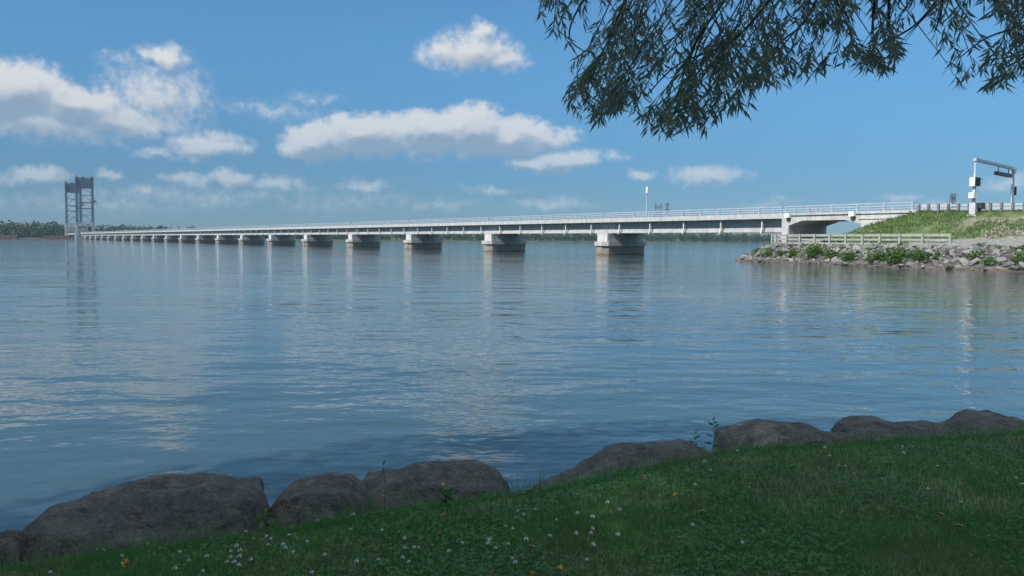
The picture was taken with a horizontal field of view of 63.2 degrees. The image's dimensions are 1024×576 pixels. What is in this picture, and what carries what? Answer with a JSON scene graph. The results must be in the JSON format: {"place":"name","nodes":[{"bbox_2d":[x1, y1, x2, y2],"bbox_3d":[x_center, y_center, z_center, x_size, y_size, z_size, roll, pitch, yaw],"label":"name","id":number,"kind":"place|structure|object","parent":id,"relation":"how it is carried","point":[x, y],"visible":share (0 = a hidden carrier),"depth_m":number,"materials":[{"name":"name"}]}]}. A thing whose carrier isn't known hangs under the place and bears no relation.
{"place":"outdoors","nodes":[
{"label":"outdoors","id":0,"kind":"place"},
{"bbox_2d":[19,237,770,242],"bbox_3d":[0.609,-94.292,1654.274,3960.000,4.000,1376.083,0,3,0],"label":"bank","id":1,"kind":"structure","parent":0,"point":[481,240],"depth_m":1070.28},
{"bbox_2d":[0,220,217,237],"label":"wood","id":2,"kind":"object","parent":1,"relation":"on","point":[40,232],"visible":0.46,"depth_m":986.87,"materials":[{"name":"green plant"}]},
{"bbox_2d":[237,233,844,241],"bbox_3d":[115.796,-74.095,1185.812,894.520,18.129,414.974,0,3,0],"label":"wood","id":3,"kind":"object","parent":1,"relation":"on","point":[723,237],"visible":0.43,"depth_m":1122.68,"materials":[{"name":"green plant"}]},
{"bbox_2d":[654,202,661,233],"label":"power pylon","id":4,"kind":"object","parent":1,"relation":"on","point":[655,206],"visible":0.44,"depth_m":1413.28,"materials":[{"name":"metal"}]},
{"bbox_2d":[0,239,1023,531],"bbox_3d":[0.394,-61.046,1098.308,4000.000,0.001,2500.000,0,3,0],"label":"water","id":5,"kind":"structure","parent":0,"point":[278,369],"depth_m":19.36,"materials":[{"name":"blue liquid"}]},
{"bbox_2d":[0,235,18,238],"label":"guide wall","id":6,"kind":"structure","parent":5,"relation":"in","point":[9,236],"depth_m":953.40,"materials":[{"name":"grey concrete"}]},
{"bbox_2d":[44,236,70,238],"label":"guide wall","id":7,"kind":"structure","parent":5,"relation":"in","point":[57,237],"depth_m":953.38,"materials":[{"name":"grey concrete"}]},
{"bbox_2d":[64,180,84,238],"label":"lift tower","id":8,"kind":"structure","parent":5,"relation":"in","point":[69,188],"depth_m":972.54,"materials":[{"name":"metal"}]},
{"bbox_2d":[74,175,96,238],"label":"lift tower","id":9,"kind":"structure","parent":5,"relation":"in","point":[84,182],"depth_m":881.11,"materials":[{"name":"metal"}]},
{"bbox_2d":[67,226,87,234],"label":"lift span","id":10,"kind":"object","parent":9,"relation":"attached to","point":[71,229],"visible":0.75,"depth_m":924.27,"materials":[{"name":"grey paint"}]},
{"bbox_2d":[81,202,951,254],"bbox_3d":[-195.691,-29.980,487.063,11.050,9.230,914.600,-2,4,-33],"label":"road bridge","id":11,"kind":"structure","parent":5,"relation":"in","point":[620,235],"depth_m":170.59,"materials":[{"name":"concrete"}]},
{"bbox_2d":[645,187,647,216],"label":"lamp post","id":12,"kind":"object","parent":11,"relation":"on","point":[646,193],"visible":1,"depth_m":144.32,"materials":[{"name":"metal"}]},
{"bbox_2d":[0,419,1023,575],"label":"lawn","id":13,"kind":"structure","parent":0,"point":[897,472],"depth_m":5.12,"materials":[{"name":"plant"}]},
{"bbox_2d":[0,530,27,566],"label":"shore boulder","id":14,"kind":"object","parent":13,"relation":"on","point":[13,543],"visible":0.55,"depth_m":5.08,"materials":[{"name":"grey stone"}]},
{"bbox_2d":[121,559,128,575],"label":"yellow flower","id":15,"kind":"object","parent":13,"relation":"on","point":[125,563],"visible":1,"depth_m":4.16,"materials":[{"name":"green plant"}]},
{"bbox_2d":[21,472,268,562],"bbox_3d":[-2.545,1.793,5.405,1.863,0.966,1.263,0,3,0],"label":"shore boulder","id":16,"kind":"object","parent":13,"relation":"on","point":[125,511],"visible":0.66,"depth_m":5.31,"materials":[{"name":"grey stone"}]},
{"bbox_2d":[254,507,276,528],"bbox_3d":[-1.534,1.473,5.189,0.153,0.181,0.150,0,3,0],"label":"weed plant","id":17,"kind":"object","parent":13,"relation":"on","point":[266,513],"visible":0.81,"depth_m":5.20,"materials":[{"name":"green plant"}]},
{"bbox_2d":[266,472,371,530],"bbox_3d":[-1.367,1.799,5.839,0.801,0.840,0.910,0,3,0],"label":"shore boulder","id":18,"kind":"object","parent":13,"relation":"on","point":[313,494],"visible":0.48,"depth_m":5.75,"materials":[{"name":"grey stone"}]},
{"bbox_2d":[382,460,385,509],"bbox_3d":[-0.832,1.311,5.406,0.034,0.403,0.039,0,3,0],"label":"weed plant","id":19,"kind":"object","parent":13,"relation":"on","point":[384,479],"visible":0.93,"depth_m":5.40,"materials":[{"name":"green plant"}]},
{"bbox_2d":[361,459,509,511],"bbox_3d":[-0.591,1.817,6.356,1.415,0.822,1.279,0,3,0],"label":"shore boulder","id":20,"kind":"object","parent":13,"relation":"on","point":[424,478],"visible":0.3,"depth_m":6.36,"materials":[{"name":"grey stone"}]},
{"bbox_2d":[439,486,453,504],"bbox_3d":[-0.416,1.387,5.428,0.100,0.176,0.111,2,4,27],"label":"weed plant","id":21,"kind":"object","parent":13,"relation":"on","point":[445,495],"visible":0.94,"depth_m":5.42,"materials":[{"name":"green plant"}]},
{"bbox_2d":[533,438,709,489],"bbox_3d":[1.034,1.793,7.159,1.987,0.850,1.446,0,3,0],"label":"shore boulder","id":22,"kind":"object","parent":13,"relation":"on","point":[614,454],"visible":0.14,"depth_m":7.26,"materials":[{"name":"grey stone"}]},
{"bbox_2d":[689,431,701,449],"bbox_3d":[1.630,1.397,7.407,0.150,0.244,0.142,2,4,27],"label":"weed plant","id":23,"kind":"object","parent":13,"relation":"on","point":[695,432],"visible":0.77,"depth_m":7.40,"materials":[{"name":"green plant"}]},
{"bbox_2d":[704,417,723,451],"bbox_3d":[1.652,1.239,6.851,0.144,0.352,0.159,-3,4,-41],"label":"weed plant","id":24,"kind":"object","parent":13,"relation":"on","point":[715,433],"visible":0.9,"depth_m":6.84,"materials":[{"name":"green plant"}]},
{"bbox_2d":[534,0,1023,142],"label":"willow tree","id":25,"kind":"object","parent":13,"relation":"on","point":[617,98],"visible":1,"depth_m":5.88,"materials":[{"name":"green plant"}]},
{"bbox_2d":[714,418,873,451],"bbox_3d":[2.788,1.736,7.864,1.628,0.841,1.139,0,3,0],"label":"shore boulder","id":26,"kind":"object","parent":13,"relation":"on","point":[754,429],"visible":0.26,"depth_m":7.88,"materials":[{"name":"grey stone"}]},
{"bbox_2d":[830,415,961,443],"bbox_3d":[3.879,1.749,8.198,1.684,0.830,1.214,0,3,0],"label":"shore boulder","id":27,"kind":"object","parent":13,"relation":"on","point":[848,424],"visible":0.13,"depth_m":8.35,"materials":[{"name":"grey stone"}]},
{"bbox_2d":[937,409,1023,434],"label":"shore boulder","id":28,"kind":"object","parent":13,"relation":"on","point":[975,418],"visible":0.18,"depth_m":8.76,"materials":[{"name":"grey stone"}]},
{"bbox_2d":[0,0,1023,240],"label":"sky","id":29,"kind":"structure","parent":0,"point":[181,113],"materials":[{"name":"blue"}]},
{"bbox_2d":[745,211,1023,271],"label":"embankment","id":30,"kind":"structure","parent":0,"point":[1008,240],"depth_m":92.98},
{"bbox_2d":[751,247,761,254],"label":"shrub","id":31,"kind":"object","parent":30,"relation":"on","point":[755,251],"visible":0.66,"depth_m":111.58,"materials":[{"name":"green plant"}]},
{"bbox_2d":[759,249,774,256],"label":"shrub","id":32,"kind":"object","parent":30,"relation":"on","point":[768,252],"visible":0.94,"depth_m":108.47,"materials":[{"name":"green plant"}]},
{"bbox_2d":[775,249,786,256],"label":"shrub","id":33,"kind":"object","parent":30,"relation":"on","point":[781,253],"visible":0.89,"depth_m":105.56,"materials":[{"name":"green plant"}]},
{"bbox_2d":[786,246,800,257],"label":"shrub","id":34,"kind":"object","parent":30,"relation":"on","point":[794,252],"visible":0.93,"depth_m":103.69,"materials":[{"name":"green plant"}]},
{"bbox_2d":[800,243,828,258],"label":"shrub","id":35,"kind":"object","parent":30,"relation":"on","point":[814,251],"visible":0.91,"depth_m":100.64,"materials":[{"name":"green plant"}]},
{"bbox_2d":[821,248,838,257],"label":"shrub","id":36,"kind":"object","parent":30,"relation":"on","point":[830,252],"visible":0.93,"depth_m":98.33,"materials":[{"name":"green plant"}]},
{"bbox_2d":[836,249,861,262],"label":"shrub","id":37,"kind":"object","parent":30,"relation":"on","point":[847,255],"visible":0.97,"depth_m":94.99,"materials":[{"name":"green plant"}]},
{"bbox_2d":[852,245,862,249],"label":"riprap stone","id":38,"kind":"object","parent":30,"relation":"on","point":[856,247],"visible":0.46,"depth_m":97.97,"materials":[{"name":"grey stone"}]},
{"bbox_2d":[771,233,951,244],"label":"board fence","id":39,"kind":"object","parent":30,"relation":"on","point":[829,239],"visible":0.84,"depth_m":101.08,"materials":[{"name":"paint"}]},
{"bbox_2d":[864,249,886,262],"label":"shrub","id":40,"kind":"object","parent":30,"relation":"on","point":[874,255],"visible":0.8,"depth_m":90.58,"materials":[{"name":"green plant"}]},
{"bbox_2d":[739,241,1023,267],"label":"riprap rubble","id":41,"kind":"object","parent":30,"relation":"on","point":[812,259],"visible":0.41,"depth_m":99.59,"materials":[{"name":"grey stone"}]},
{"bbox_2d":[744,240,1023,263],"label":"riprap weeds","id":42,"kind":"object","parent":30,"relation":"on","point":[933,246],"visible":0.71,"depth_m":93.71,"materials":[{"name":"green plant"}]},
{"bbox_2d":[877,246,915,264],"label":"shrub","id":43,"kind":"object","parent":30,"relation":"on","point":[894,255],"visible":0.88,"depth_m":87.80,"materials":[{"name":"green plant"}]},
{"bbox_2d":[906,262,914,266],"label":"riprap stone","id":44,"kind":"object","parent":30,"relation":"on","point":[910,264],"visible":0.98,"depth_m":85.73,"materials":[{"name":"grey stone"}]},
{"bbox_2d":[812,208,1023,244],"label":"embankment grass","id":45,"kind":"structure","parent":30,"relation":"on","point":[940,220],"depth_m":97.52,"materials":[{"name":"green plant"}]},
{"bbox_2d":[908,247,931,261],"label":"shrub","id":46,"kind":"object","parent":30,"relation":"on","point":[919,254],"visible":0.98,"depth_m":85.95,"materials":[{"name":"green plant"}]},
{"bbox_2d":[931,260,940,265],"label":"riprap stone","id":47,"kind":"object","parent":30,"relation":"on","point":[935,262],"visible":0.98,"depth_m":84.07,"materials":[{"name":"grey stone"}]},
{"bbox_2d":[932,249,943,259],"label":"shrub","id":48,"kind":"object","parent":30,"relation":"on","point":[938,254],"visible":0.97,"depth_m":84.62,"materials":[{"name":"green plant"}]},
{"bbox_2d":[940,247,949,251],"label":"riprap stone","id":49,"kind":"object","parent":30,"relation":"on","point":[946,249],"visible":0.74,"depth_m":86.25,"materials":[{"name":"grey stone"}]},
{"bbox_2d":[945,265,954,269],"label":"riprap stone","id":50,"kind":"object","parent":30,"relation":"on","point":[951,267],"visible":0.5,"depth_m":82.03,"materials":[{"name":"grey stone"}]},
{"bbox_2d":[949,193,955,207],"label":"power pylon","id":51,"kind":"object","parent":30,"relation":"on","point":[952,196],"visible":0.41,"depth_m":895.09,"materials":[{"name":"metal"}]},
{"bbox_2d":[949,253,956,257],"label":"riprap stone","id":52,"kind":"object","parent":30,"relation":"on","point":[952,255],"visible":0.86,"depth_m":84.14,"materials":[{"name":"grey stone"}]},
{"bbox_2d":[951,257,959,262],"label":"riprap stone","id":53,"kind":"object","parent":30,"relation":"on","point":[954,259],"visible":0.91,"depth_m":83.07,"materials":[{"name":"grey stone"}]},
{"bbox_2d":[954,265,964,269],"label":"riprap stone","id":54,"kind":"object","parent":30,"relation":"on","point":[958,267],"visible":0.47,"depth_m":81.00,"materials":[{"name":"grey stone"}]},
{"bbox_2d":[958,258,969,264],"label":"riprap stone","id":55,"kind":"object","parent":30,"relation":"on","point":[964,261],"visible":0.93,"depth_m":81.88,"materials":[{"name":"grey stone"}]},
{"bbox_2d":[962,249,974,256],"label":"riprap stone","id":56,"kind":"object","parent":30,"relation":"on","point":[964,252],"visible":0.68,"depth_m":83.09,"materials":[{"name":"grey stone"}]},
{"bbox_2d":[915,202,1023,211],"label":"guardrail","id":57,"kind":"object","parent":30,"relation":"on","point":[958,205],"visible":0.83,"depth_m":97.13,"materials":[{"name":"white metal"}]},
{"bbox_2d":[969,258,980,265],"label":"riprap stone","id":58,"kind":"object","parent":30,"relation":"on","point":[975,261],"visible":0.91,"depth_m":81.04,"materials":[{"name":"grey stone"}]},
{"bbox_2d":[965,248,986,258],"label":"shrub","id":59,"kind":"object","parent":30,"relation":"on","point":[973,255],"visible":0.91,"depth_m":82.06,"materials":[{"name":"green plant"}]},
{"bbox_2d":[975,264,984,269],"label":"riprap stone","id":60,"kind":"object","parent":30,"relation":"on","point":[979,266],"visible":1,"depth_m":80.05,"materials":[{"name":"grey stone"}]},
{"bbox_2d":[977,257,997,265],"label":"shrub","id":61,"kind":"object","parent":30,"relation":"on","point":[988,260],"visible":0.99,"depth_m":79.79,"materials":[{"name":"green plant"}]},
{"bbox_2d":[966,158,1016,215],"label":"road gantry","id":62,"kind":"object","parent":30,"relation":"on","point":[975,181],"visible":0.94,"depth_m":95.90,"materials":[{"name":"white metal"}]},
{"bbox_2d":[996,257,1007,262],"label":"riprap stone","id":63,"kind":"object","parent":30,"relation":"on","point":[1001,259],"visible":0.97,"depth_m":79.49,"materials":[{"name":"grey stone"}]},
{"bbox_2d":[1003,261,1014,266],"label":"riprap stone","id":64,"kind":"object","parent":30,"relation":"on","point":[1009,264],"visible":0.94,"depth_m":78.17,"materials":[{"name":"grey stone"}]},
{"bbox_2d":[1008,265,1018,270],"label":"riprap stone","id":65,"kind":"object","parent":30,"relation":"on","point":[1013,268],"visible":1,"depth_m":77.39,"materials":[{"name":"grey stone"}]},
{"bbox_2d":[1009,252,1023,263],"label":"shrub","id":66,"kind":"object","parent":30,"relation":"on","point":[1018,256],"visible":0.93,"depth_m":78.16,"materials":[{"name":"green plant"}]},
{"bbox_2d":[1009,242,1023,249],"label":"riprap stone","id":67,"kind":"object","parent":30,"relation":"on","point":[1018,245],"visible":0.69,"depth_m":81.54,"materials":[{"name":"grey stone"}]}
]}

